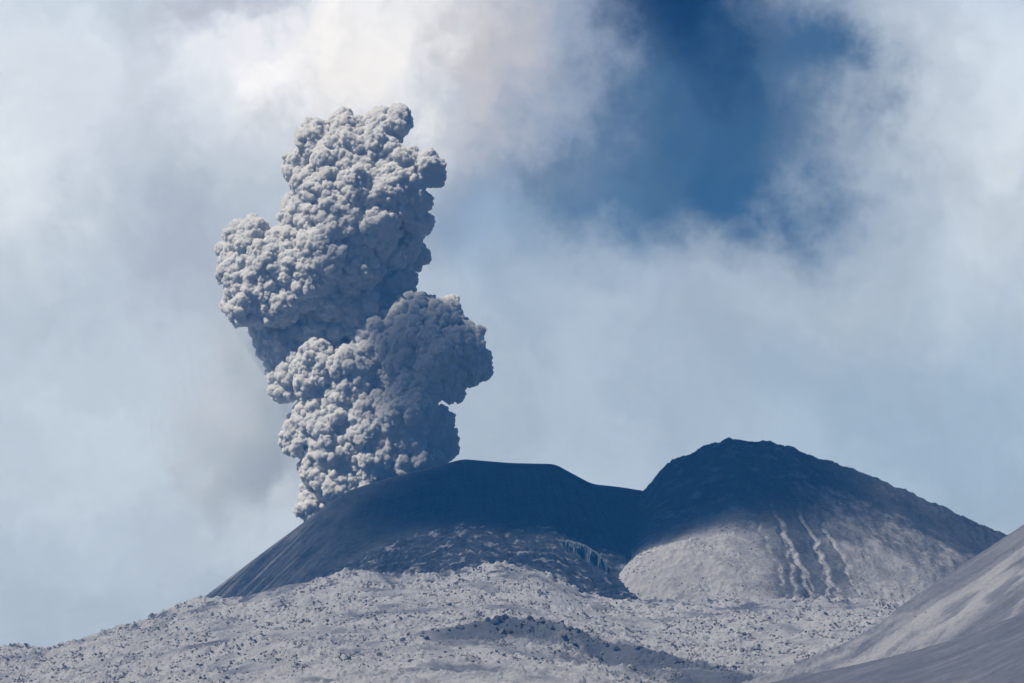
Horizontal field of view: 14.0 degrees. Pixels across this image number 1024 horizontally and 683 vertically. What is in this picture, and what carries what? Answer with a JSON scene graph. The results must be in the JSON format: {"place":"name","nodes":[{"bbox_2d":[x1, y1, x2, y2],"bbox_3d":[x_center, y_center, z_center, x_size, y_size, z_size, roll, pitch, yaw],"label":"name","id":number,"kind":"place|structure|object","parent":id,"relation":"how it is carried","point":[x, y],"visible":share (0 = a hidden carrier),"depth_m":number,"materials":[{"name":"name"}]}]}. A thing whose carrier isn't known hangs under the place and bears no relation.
{"place":"outdoors","nodes":[
{"label":"outdoors","id":0,"kind":"place"},
{"bbox_2d":[206,459,642,599],"bbox_3d":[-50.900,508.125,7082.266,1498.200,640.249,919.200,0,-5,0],"label":"crater hill","id":1,"kind":"structure","parent":0,"point":[455,515],"depth_m":7058.69,"materials":[{"name":"grey stone"}]},
{"bbox_2d":[0,560,909,682],"bbox_3d":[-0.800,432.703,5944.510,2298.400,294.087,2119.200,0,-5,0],"label":"lava field","id":2,"kind":"structure","parent":0,"point":[428,668],"depth_m":6153.93,"materials":[{"name":"grey stone"}]},
{"bbox_2d":[0,566,898,682],"bbox_3d":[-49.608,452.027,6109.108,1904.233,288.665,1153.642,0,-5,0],"label":"loose rubble","id":3,"kind":"object","parent":2,"relation":"on","point":[710,668],"visible":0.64,"depth_m":6202.94,"materials":[{"name":"grey gravel"}]},
{"bbox_2d":[455,625,463,628],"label":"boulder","id":4,"kind":"object","parent":2,"relation":"on","point":[459,626],"visible":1,"depth_m":5819.63,"materials":[{"name":"grey stone"}]},
{"bbox_2d":[491,618,497,624],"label":"boulder","id":5,"kind":"object","parent":2,"relation":"on","point":[494,621],"visible":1,"depth_m":5839.91,"materials":[{"name":"grey stone"}]},
{"bbox_2d":[494,615,500,622],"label":"boulder","id":6,"kind":"object","parent":2,"relation":"on","point":[497,617],"visible":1,"depth_m":5844.43,"materials":[{"name":"grey stone"}]},
{"bbox_2d":[498,628,506,633],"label":"boulder","id":7,"kind":"object","parent":2,"relation":"on","point":[502,631],"visible":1,"depth_m":5822.08,"materials":[{"name":"grey stone"}]},
{"bbox_2d":[501,614,508,620],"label":"boulder","id":8,"kind":"object","parent":2,"relation":"on","point":[504,617],"visible":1,"depth_m":5851.75,"materials":[{"name":"grey stone"}]},
{"bbox_2d":[0,0,1023,647],"label":"sky","id":9,"kind":"structure","parent":0,"point":[264,263],"materials":[{"name":"white"}]},
{"bbox_2d":[556,539,608,571],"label":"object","id":10,"kind":"structure","parent":0,"point":[588,551],"depth_m":6868.30,"materials":[{"name":"grey stone"}]},
{"bbox_2d":[619,437,1008,601],"bbox_3d":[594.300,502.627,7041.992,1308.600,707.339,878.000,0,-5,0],"label":"rocky peak","id":11,"kind":"structure","parent":0,"point":[789,491],"depth_m":7020.79,"materials":[{"name":"grey stone"}]},
{"bbox_2d":[623,515,935,599],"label":"scree","id":12,"kind":"structure","parent":11,"relation":"on","point":[756,555],"depth_m":6859.75,"materials":[{"name":"grey gravel"}]},
{"bbox_2d":[742,524,1023,682],"bbox_3d":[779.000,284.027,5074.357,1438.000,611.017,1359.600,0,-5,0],"label":"ash slope","id":13,"kind":"structure","parent":0,"point":[967,626],"depth_m":5326.72,"materials":[{"name":"grey sand"}]}
]}

